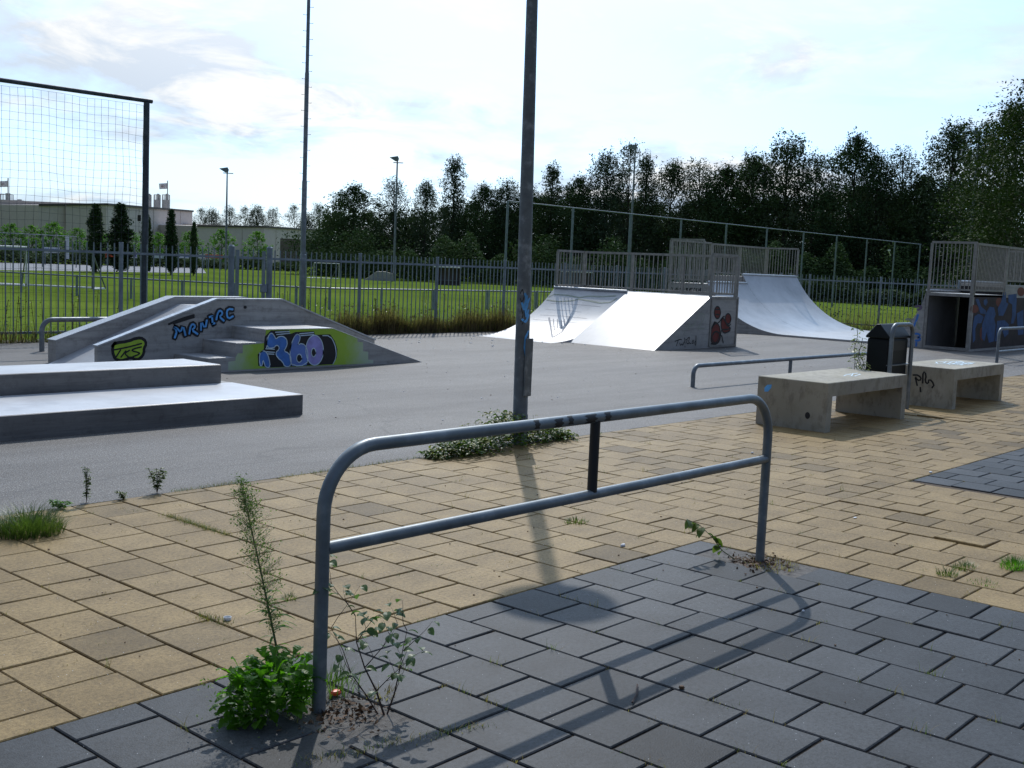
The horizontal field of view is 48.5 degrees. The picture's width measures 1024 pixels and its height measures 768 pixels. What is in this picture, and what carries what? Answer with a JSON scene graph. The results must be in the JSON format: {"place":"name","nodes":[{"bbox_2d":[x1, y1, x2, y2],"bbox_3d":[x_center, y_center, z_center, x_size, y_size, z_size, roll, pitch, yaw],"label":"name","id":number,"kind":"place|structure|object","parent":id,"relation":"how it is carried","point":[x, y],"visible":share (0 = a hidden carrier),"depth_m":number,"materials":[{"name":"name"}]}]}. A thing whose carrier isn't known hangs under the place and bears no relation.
{"place":"outdoors","nodes":[
{"label":"outdoors","id":0,"kind":"place"},
{"bbox_2d":[0,263,205,272],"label":"path","id":1,"kind":"structure","parent":0,"point":[83,267],"depth_m":83.56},
{"bbox_2d":[0,232,76,267],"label":"ball catcher","id":2,"kind":"object","parent":1,"relation":"on","point":[67,244],"visible":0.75,"depth_m":80.84,"materials":[{"name":"metal"}]},
{"bbox_2d":[280,238,328,264],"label":"shed","id":3,"kind":"structure","parent":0,"point":[285,247],"depth_m":175.49,"materials":[{"name":"brick"}]},
{"bbox_2d":[0,258,1018,513],"bbox_3d":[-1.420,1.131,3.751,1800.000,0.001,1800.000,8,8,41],"label":"ground","id":4,"kind":"structure","parent":0,"point":[156,290],"depth_m":46.88,"materials":[{"name":"green plant"}]},
{"bbox_2d":[0,245,27,286],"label":"football goal","id":5,"kind":"object","parent":4,"relation":"on","point":[25,264],"visible":0.63,"depth_m":40.65,"materials":[{"name":"white paint"}]},
{"bbox_2d":[0,223,29,256],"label":"young tree","id":6,"kind":"object","parent":4,"relation":"on","point":[4,233],"visible":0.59,"depth_m":107.01,"materials":[{"name":"green plant"}]},
{"bbox_2d":[16,225,44,252],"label":"young tree","id":7,"kind":"object","parent":4,"relation":"on","point":[31,227],"visible":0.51,"depth_m":107.64,"materials":[{"name":"green plant"}]},
{"bbox_2d":[0,250,105,289],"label":"football goal","id":8,"kind":"object","parent":4,"relation":"on","point":[98,288],"visible":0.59,"depth_m":41.52,"materials":[{"name":"metal"}]},
{"bbox_2d":[36,221,71,248],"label":"young tree","id":9,"kind":"object","parent":4,"relation":"on","point":[53,228],"visible":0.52,"depth_m":108.32,"materials":[{"name":"green plant"}]},
{"bbox_2d":[61,228,87,249],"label":"young tree","id":10,"kind":"object","parent":4,"relation":"on","point":[80,234],"visible":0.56,"depth_m":109.25,"materials":[{"name":"green plant"}]},
{"bbox_2d":[84,203,106,271],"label":"column tree","id":11,"kind":"object","parent":4,"relation":"on","point":[94,230],"visible":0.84,"depth_m":70.61,"materials":[{"name":"green plant"}]},
{"bbox_2d":[0,200,193,257],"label":"industrial hall","id":12,"kind":"structure","parent":4,"relation":"on","point":[24,217],"depth_m":150.78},
{"bbox_2d":[103,202,135,271],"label":"column tree","id":13,"kind":"object","parent":4,"relation":"on","point":[114,234],"visible":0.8,"depth_m":71.04,"materials":[{"name":"green plant"}]},
{"bbox_2d":[136,215,155,271],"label":"column tree","id":14,"kind":"object","parent":4,"relation":"on","point":[150,245],"visible":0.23,"depth_m":71.82,"materials":[{"name":"green plant"}]},
{"bbox_2d":[0,248,309,270],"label":"park hedge","id":15,"kind":"object","parent":4,"relation":"on","point":[39,257],"visible":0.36,"depth_m":100.85,"materials":[{"name":"green plant"}]},
{"bbox_2d":[162,208,180,274],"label":"column tree","id":16,"kind":"object","parent":4,"relation":"on","point":[171,239],"visible":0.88,"depth_m":72.12,"materials":[{"name":"green plant"}]},
{"bbox_2d":[175,231,207,258],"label":"young tree","id":17,"kind":"object","parent":4,"relation":"on","point":[185,244],"visible":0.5,"depth_m":112.54,"materials":[{"name":"green plant"}]},
{"bbox_2d":[188,222,199,275],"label":"column tree","id":18,"kind":"object","parent":4,"relation":"on","point":[194,243],"visible":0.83,"depth_m":72.61,"materials":[{"name":"green plant"}]},
{"bbox_2d":[201,206,221,224],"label":"tree","id":19,"kind":"object","parent":4,"relation":"on","point":[212,214],"visible":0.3,"depth_m":205.52,"materials":[{"name":"green plant"}]},
{"bbox_2d":[203,229,237,261],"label":"young tree","id":20,"kind":"object","parent":4,"relation":"on","point":[218,237],"visible":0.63,"depth_m":113.28,"materials":[{"name":"green plant"}]},
{"bbox_2d":[219,167,232,269],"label":"floodlight mast","id":21,"kind":"object","parent":4,"relation":"on","point":[225,169],"visible":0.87,"depth_m":100.72,"materials":[{"name":"metal"}]},
{"bbox_2d":[219,206,240,224],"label":"tree","id":22,"kind":"object","parent":4,"relation":"on","point":[229,217],"visible":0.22,"depth_m":206.37,"materials":[{"name":"green plant"}]},
{"bbox_2d":[159,224,317,262],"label":"hall","id":23,"kind":"structure","parent":4,"relation":"on","point":[239,233],"depth_m":175.85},
{"bbox_2d":[242,203,268,225],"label":"tree","id":24,"kind":"object","parent":4,"relation":"on","point":[253,213],"visible":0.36,"depth_m":207.05,"materials":[{"name":"green plant"}]},
{"bbox_2d":[241,231,273,256],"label":"young tree","id":25,"kind":"object","parent":4,"relation":"on","point":[259,237],"visible":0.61,"depth_m":113.99,"materials":[{"name":"green plant"}]},
{"bbox_2d":[260,207,280,226],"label":"tree","id":26,"kind":"object","parent":4,"relation":"on","point":[269,215],"visible":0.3,"depth_m":208.29,"materials":[{"name":"green plant"}]},
{"bbox_2d":[0,271,551,308],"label":"pitch barrier","id":27,"kind":"object","parent":4,"relation":"on","point":[328,288],"visible":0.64,"depth_m":35.70,"materials":[{"name":"metal"}]},
{"bbox_2d":[276,204,307,228],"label":"tree","id":28,"kind":"object","parent":4,"relation":"on","point":[293,214],"visible":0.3,"depth_m":208.75,"materials":[{"name":"green plant"}]},
{"bbox_2d":[299,0,313,307],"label":"tall mast","id":29,"kind":"object","parent":4,"relation":"on","point":[303,204],"visible":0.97,"depth_m":22.82,"materials":[{"name":"metal"}]},
{"bbox_2d":[308,180,398,274],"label":"leafy tree","id":30,"kind":"object","parent":4,"relation":"on","point":[344,201],"visible":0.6,"depth_m":97.97,"materials":[{"name":"green plant"}]},
{"bbox_2d":[365,271,393,280],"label":"boulder","id":31,"kind":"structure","parent":4,"relation":"on","point":[380,276],"depth_m":82.50,"materials":[{"name":"grey stone"}]},
{"bbox_2d":[390,156,401,280],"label":"floodlight mast","id":32,"kind":"object","parent":4,"relation":"on","point":[395,158],"visible":0.87,"depth_m":82.68,"materials":[{"name":"metal"}]},
{"bbox_2d":[368,175,424,275],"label":"leafy tree","id":33,"kind":"object","parent":4,"relation":"on","point":[392,197],"visible":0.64,"depth_m":98.19,"materials":[{"name":"green plant"}]},
{"bbox_2d":[401,178,443,274],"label":"leafy tree","id":34,"kind":"object","parent":4,"relation":"on","point":[427,190],"visible":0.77,"depth_m":97.89,"materials":[{"name":"green plant"}]},
{"bbox_2d":[434,266,459,285],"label":"dugout","id":35,"kind":"object","parent":4,"relation":"on","point":[450,276],"visible":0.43,"depth_m":78.03,"materials":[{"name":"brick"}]},
{"bbox_2d":[423,153,479,277],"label":"leafy tree","id":36,"kind":"object","parent":4,"relation":"on","point":[456,203],"visible":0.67,"depth_m":97.38,"materials":[{"name":"green plant"}]},
{"bbox_2d":[440,179,517,280],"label":"leafy tree","id":37,"kind":"object","parent":4,"relation":"on","point":[484,193],"visible":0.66,"depth_m":96.43,"materials":[{"name":"green plant"}]},
{"bbox_2d":[476,176,519,282],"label":"leafy tree","id":38,"kind":"object","parent":4,"relation":"on","point":[512,190],"visible":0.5,"depth_m":96.16,"materials":[{"name":"green plant"}]},
{"bbox_2d":[512,0,537,445],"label":"lamp post","id":39,"kind":"object","parent":4,"relation":"on","point":[523,364],"visible":0.94,"depth_m":9.69,"materials":[{"name":"metal"}]},
{"bbox_2d":[523,338,532,396],"bbox_3d":[0.141,-0.142,9.788,0.014,0.500,0.090,8,8,41],"label":"service door","id":40,"kind":"structure","parent":39,"relation":"in","point":[529,342],"depth_m":9.78,"materials":[{"name":"metal"}]},
{"bbox_2d":[493,183,558,283],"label":"leafy tree","id":41,"kind":"object","parent":4,"relation":"on","point":[535,207],"visible":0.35,"depth_m":95.79,"materials":[{"name":"green plant"}]},
{"bbox_2d":[531,159,569,282],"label":"leafy tree","id":42,"kind":"object","parent":4,"relation":"on","point":[552,177],"visible":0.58,"depth_m":95.54,"materials":[{"name":"green plant"}]},
{"bbox_2d":[534,171,617,269],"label":"leafy tree","id":43,"kind":"object","parent":4,"relation":"on","point":[570,194],"visible":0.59,"depth_m":94.21,"materials":[{"name":"green plant"}]},
{"bbox_2d":[562,145,636,285],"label":"leafy tree","id":44,"kind":"object","parent":4,"relation":"on","point":[603,165],"visible":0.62,"depth_m":93.65,"materials":[{"name":"green plant"}]},
{"bbox_2d":[583,137,665,282],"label":"leafy tree","id":45,"kind":"object","parent":4,"relation":"on","point":[627,161],"visible":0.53,"depth_m":93.34,"materials":[{"name":"green plant"}]},
{"bbox_2d":[628,144,640,290],"bbox_3d":[6.589,-8.999,63.076,0.734,8.415,0.341,3,6,6],"label":"floodlight mast","id":46,"kind":"object","parent":4,"relation":"on","point":[633,147],"visible":0.78,"depth_m":62.91,"materials":[{"name":"metal"}]},
{"bbox_2d":[620,149,663,287],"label":"leafy tree","id":47,"kind":"object","parent":4,"relation":"on","point":[647,166],"visible":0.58,"depth_m":92.98,"materials":[{"name":"green plant"}]},
{"bbox_2d":[266,228,1023,301],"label":"undergrowth","id":48,"kind":"object","parent":4,"relation":"on","point":[537,253],"visible":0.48,"depth_m":85.73,"materials":[{"name":"green plant"}]},
{"bbox_2d":[307,204,1022,297],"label":"undergrowth back","id":49,"kind":"object","parent":4,"relation":"on","point":[405,236],"visible":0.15,"depth_m":91.20,"materials":[{"name":"green plant"}]},
{"bbox_2d":[632,156,697,283],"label":"leafy tree","id":50,"kind":"object","parent":4,"relation":"on","point":[672,171],"visible":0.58,"depth_m":91.93,"materials":[{"name":"green plant"}]},
{"bbox_2d":[662,156,732,280],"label":"leafy tree","id":51,"kind":"object","parent":4,"relation":"on","point":[698,176],"visible":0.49,"depth_m":91.29,"materials":[{"name":"green plant"}]},
{"bbox_2d":[504,200,920,306],"bbox_3d":[12.452,-5.715,55.888,0.145,3.884,38.445,8,8,41],"label":"ball stop fence","id":52,"kind":"object","parent":4,"relation":"on","point":[572,226],"visible":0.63,"depth_m":52.80,"materials":[{"name":"metal"}]},
{"bbox_2d":[667,156,775,282],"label":"leafy tree","id":53,"kind":"object","parent":4,"relation":"on","point":[726,170],"visible":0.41,"depth_m":89.85,"materials":[{"name":"green plant"}]},
{"bbox_2d":[698,143,807,272],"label":"leafy tree","id":54,"kind":"object","parent":4,"relation":"on","point":[752,161],"visible":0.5,"depth_m":88.66,"materials":[{"name":"green plant"}]},
{"bbox_2d":[734,127,832,276],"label":"leafy tree","id":55,"kind":"object","parent":4,"relation":"on","point":[792,160],"visible":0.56,"depth_m":87.62,"materials":[{"name":"green plant"}]},
{"bbox_2d":[769,148,853,289],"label":"leafy tree","id":56,"kind":"object","parent":4,"relation":"on","point":[819,161],"visible":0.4,"depth_m":86.95,"materials":[{"name":"green plant"}]},
{"bbox_2d":[793,181,884,273],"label":"leafy tree","id":57,"kind":"object","parent":4,"relation":"on","point":[844,208],"visible":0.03,"depth_m":95.15,"materials":[{"name":"green plant"}]},
{"bbox_2d":[792,126,910,292],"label":"leafy tree","id":58,"kind":"object","parent":4,"relation":"on","point":[857,153],"visible":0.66,"depth_m":85.05,"materials":[{"name":"green plant"}]},
{"bbox_2d":[810,298,914,329],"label":"green weeds","id":59,"kind":"object","parent":4,"relation":"on","point":[862,313],"visible":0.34,"depth_m":35.38,"materials":[{"name":"green plant"}]},
{"bbox_2d":[821,305,914,329],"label":"dead weeds","id":60,"kind":"object","parent":4,"relation":"on","point":[864,327],"visible":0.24,"depth_m":35.21,"materials":[{"name":"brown plant"}]},
{"bbox_2d":[832,148,911,286],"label":"leafy tree","id":61,"kind":"object","parent":4,"relation":"on","point":[863,197],"visible":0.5,"depth_m":84.50,"materials":[{"name":"green plant"}]},
{"bbox_2d":[799,276,955,306],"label":"hedge","id":62,"kind":"object","parent":4,"relation":"on","point":[858,290],"visible":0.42,"depth_m":72.96,"materials":[{"name":"green plant"}]},
{"bbox_2d":[861,144,937,288],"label":"leafy tree","id":63,"kind":"object","parent":4,"relation":"on","point":[903,169],"visible":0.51,"depth_m":83.68,"materials":[{"name":"green plant"}]},
{"bbox_2d":[790,273,1015,327],"bbox_3d":[15.503,-1.893,31.338,17.381,1.672,0.081,8,8,41],"label":"bar fence","id":64,"kind":"object","parent":4,"relation":"on","point":[868,282],"visible":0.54,"depth_m":35.19,"materials":[{"name":"metal"}]},
{"bbox_2d":[875,169,959,294],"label":"leafy tree","id":65,"kind":"object","parent":4,"relation":"on","point":[910,205],"visible":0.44,"depth_m":82.62,"materials":[{"name":"green plant"}]},
{"bbox_2d":[882,114,1002,291],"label":"leafy tree","id":66,"kind":"object","parent":4,"relation":"on","point":[952,143],"visible":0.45,"depth_m":81.40,"materials":[{"name":"green plant"}]},
{"bbox_2d":[915,116,1022,279],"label":"leafy tree","id":67,"kind":"object","parent":4,"relation":"on","point":[978,127],"visible":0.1,"depth_m":80.65,"materials":[{"name":"green plant"}]},
{"bbox_2d":[922,86,1023,287],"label":"leafy tree","id":68,"kind":"object","parent":4,"relation":"on","point":[962,189],"visible":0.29,"depth_m":56.31,"materials":[{"name":"green plant"}]},
{"bbox_2d":[945,76,1023,295],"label":"leafy tree","id":69,"kind":"object","parent":4,"relation":"on","point":[997,218],"visible":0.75,"depth_m":48.41,"materials":[{"name":"green plant"}]},
{"bbox_2d":[0,375,1023,742],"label":"yellow paving","id":70,"kind":"structure","parent":0,"point":[150,579],"depth_m":6.49,"materials":[{"name":"beige concrete"}]},
{"bbox_2d":[0,496,76,539],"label":"grass tuft","id":71,"kind":"object","parent":70,"relation":"on","point":[32,525],"visible":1,"depth_m":6.11,"materials":[{"name":"green plant"}]},
{"bbox_2d":[416,408,579,459],"bbox_3d":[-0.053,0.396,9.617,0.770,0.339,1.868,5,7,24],"label":"creeping weeds","id":72,"kind":"object","parent":70,"relation":"on","point":[466,444],"visible":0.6,"depth_m":9.45,"materials":[{"name":"green plant"}]},
{"bbox_2d":[2,421,1023,767],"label":"weeds","id":73,"kind":"object","parent":70,"relation":"on","point":[438,612],"visible":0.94,"depth_m":4.76,"materials":[{"name":"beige plant"}]},
{"bbox_2d":[756,368,907,432],"bbox_3d":[3.504,0.156,12.369,0.780,0.512,1.982,8,8,41],"label":"concrete bench","id":74,"kind":"object","parent":70,"relation":"on","point":[800,400],"visible":0.99,"depth_m":11.80,"materials":[{"name":"grey concrete"}]},
{"bbox_2d":[847,328,869,370],"bbox_3d":[4.105,-0.168,13.410,0.307,0.994,0.316,8,8,41],"label":"climbing weed","id":75,"kind":"object","parent":70,"relation":"on","point":[858,357],"visible":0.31,"depth_m":13.36,"materials":[{"name":"green plant"}]},
{"bbox_2d":[866,322,914,408],"bbox_3d":[4.518,-0.211,13.667,0.340,1.076,0.652,8,8,41],"label":"litter bin","id":76,"kind":"object","parent":70,"relation":"on","point":[887,348],"visible":0.9,"depth_m":13.49,"materials":[{"name":"metal"}]},
{"bbox_2d":[905,359,1003,409],"bbox_3d":[5.709,-0.015,14.872,0.780,0.513,1.802,8,8,41],"label":"concrete bench","id":77,"kind":"object","parent":70,"relation":"on","point":[942,383],"visible":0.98,"depth_m":14.28,"materials":[{"name":"grey concrete"}]},
{"bbox_2d":[997,554,1023,571],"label":"grass tuft","id":78,"kind":"object","parent":70,"relation":"on","point":[1015,561],"visible":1,"depth_m":6.30,"materials":[{"name":"green plant"}]},
{"bbox_2d":[0,448,1023,767],"bbox_3d":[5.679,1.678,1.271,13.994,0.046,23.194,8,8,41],"label":"grey paving","id":79,"kind":"structure","parent":0,"point":[710,614],"depth_m":4.26,"materials":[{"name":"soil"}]},
{"bbox_2d":[196,645,327,737],"bbox_3d":[-0.835,1.023,3.824,0.311,0.220,0.458,8,8,41],"label":"lush weed","id":80,"kind":"object","parent":79,"relation":"on","point":[253,675],"visible":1,"depth_m":3.79,"materials":[{"name":"green plant"}]},
{"bbox_2d":[235,547,819,747],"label":"railing foot soil","id":81,"kind":"structure","parent":79,"relation":"on","point":[391,719],"depth_m":3.88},
{"bbox_2d":[227,473,297,681],"bbox_3d":[-0.861,0.701,3.957,0.274,0.799,0.169,2,6,-2],"label":"horseweed","id":82,"kind":"object","parent":81,"relation":"on","point":[245,508],"visible":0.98,"depth_m":3.94,"materials":[{"name":"green plant"}]},
{"bbox_2d":[304,652,369,699],"bbox_3d":[-0.660,1.044,4.105,0.284,0.122,0.277,0,7,-26],"label":"grass tuft","id":83,"kind":"object","parent":81,"relation":"on","point":[335,678],"visible":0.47,"depth_m":4.12,"materials":[{"name":"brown plant"}]},
{"bbox_2d":[313,554,439,714],"bbox_3d":[-0.468,0.869,3.880,0.432,0.535,0.261,2,6,1],"label":"sapling","id":84,"kind":"object","parent":81,"relation":"on","point":[373,632],"visible":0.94,"depth_m":3.90,"materials":[{"name":"green plant"}]},
{"bbox_2d":[277,552,799,737],"bbox_3d":[0.368,1.046,5.025,0.533,0.040,3.493,8,8,41],"label":"leaf rubble","id":85,"kind":"object","parent":81,"relation":"on","point":[362,707],"visible":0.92,"depth_m":3.93,"materials":[{"name":"plant"}]},
{"bbox_2d":[685,519,734,559],"bbox_3d":[1.069,0.839,6.168,0.303,0.229,0.097,1,6,-12],"label":"leafy sprig","id":86,"kind":"object","parent":81,"relation":"on","point":[694,526],"visible":1,"depth_m":6.14,"materials":[{"name":"green plant"}]},
{"bbox_2d":[312,394,772,712],"bbox_3d":[0.362,0.589,5.007,0.049,0.944,3.099,8,8,41],"label":"tube railing","id":87,"kind":"object","parent":79,"relation":"on","point":[326,547],"visible":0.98,"depth_m":4.45,"materials":[{"name":"grey metal"}]},
{"bbox_2d":[0,330,1023,515],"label":"asphalt yard","id":88,"kind":"structure","parent":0,"point":[432,397],"depth_m":12.75,"materials":[{"name":"grey asphalt"}]},
{"bbox_2d":[39,317,105,351],"bbox_3d":[-5.742,-0.795,17.769,0.070,0.516,3.372,8,8,41],"label":"grind rail","id":89,"kind":"object","parent":88,"relation":"on","point":[45,322],"visible":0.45,"depth_m":16.63,"materials":[{"name":"metal"}]},
{"bbox_2d":[0,359,302,440],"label":"manual pad","id":90,"kind":"object","parent":88,"relation":"on","point":[47,400],"visible":0.97,"depth_m":10.39,"materials":[{"name":"concrete"}]},
{"bbox_2d":[146,467,166,491],"bbox_3d":[-2.263,0.614,7.255,0.084,0.166,0.145,8,8,41],"label":"weed","id":91,"kind":"object","parent":88,"relation":"on","point":[155,486],"visible":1,"depth_m":7.25,"materials":[{"name":"green plant"}]},
{"bbox_2d":[47,296,420,371],"bbox_3d":[-3.741,-0.758,16.142,1.985,0.930,5.200,8,8,41],"label":"skateboard ramp","id":92,"kind":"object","parent":88,"relation":"on","point":[232,333],"visible":0.96,"depth_m":15.41,"materials":[{"name":"concrete"}]},
{"bbox_2d":[481,249,739,350],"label":"bank ramp","id":93,"kind":"structure","parent":88,"relation":"on","point":[631,318],"depth_m":23.98,"materials":[{"name":"concrete"}]},
{"bbox_2d":[690,352,866,386],"bbox_3d":[4.293,-0.249,17.479,0.058,0.335,5.640,8,8,41],"label":"grind rail","id":94,"kind":"object","parent":88,"relation":"on","point":[715,364],"visible":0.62,"depth_m":16.83,"materials":[{"name":"metal"}]},
{"bbox_2d":[667,238,1023,351],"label":"half pipe","id":95,"kind":"object","parent":88,"relation":"on","point":[973,314],"visible":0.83,"depth_m":28.33,"materials":[{"name":"metal"}]},
{"bbox_2d":[995,326,1023,362],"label":"tube railing","id":96,"kind":"object","parent":88,"relation":"on","point":[998,351],"visible":0.96,"depth_m":22.73,"materials":[{"name":"metal"}]},
{"bbox_2d":[0,0,1023,257],"label":"sky","id":97,"kind":"structure","parent":0,"point":[422,83],"materials":[{"name":"white"}]},
{"label":"verge","id":98,"kind":"structure","parent":0,"visible":0},
{"bbox_2d":[0,77,152,331],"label":"ball net","id":99,"kind":"object","parent":98,"relation":"on","point":[145,176],"visible":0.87,"depth_m":18.93,"materials":[{"name":"black metal"}]},
{"bbox_2d":[0,238,228,338],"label":"bar fence","id":100,"kind":"object","parent":98,"relation":"on","point":[87,251],"visible":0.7,"depth_m":18.95,"materials":[{"name":"metal"}]},
{"bbox_2d":[228,245,272,297],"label":"fence gate","id":101,"kind":"structure","parent":98,"relation":"on","point":[266,258],"depth_m":21.17,"materials":[{"name":"metal"}]},
{"bbox_2d":[0,283,545,343],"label":"dead grass","id":102,"kind":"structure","parent":98,"relation":"on","point":[386,327],"depth_m":24.23,"materials":[{"name":"plant"}]},
{"bbox_2d":[273,250,781,326],"bbox_3d":[1.988,-2.221,29.017,0.081,1.672,20.051,8,8,41],"label":"bar fence","id":103,"kind":"object","parent":98,"relation":"on","point":[437,264],"visible":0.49,"depth_m":24.79,"materials":[{"name":"metal"}]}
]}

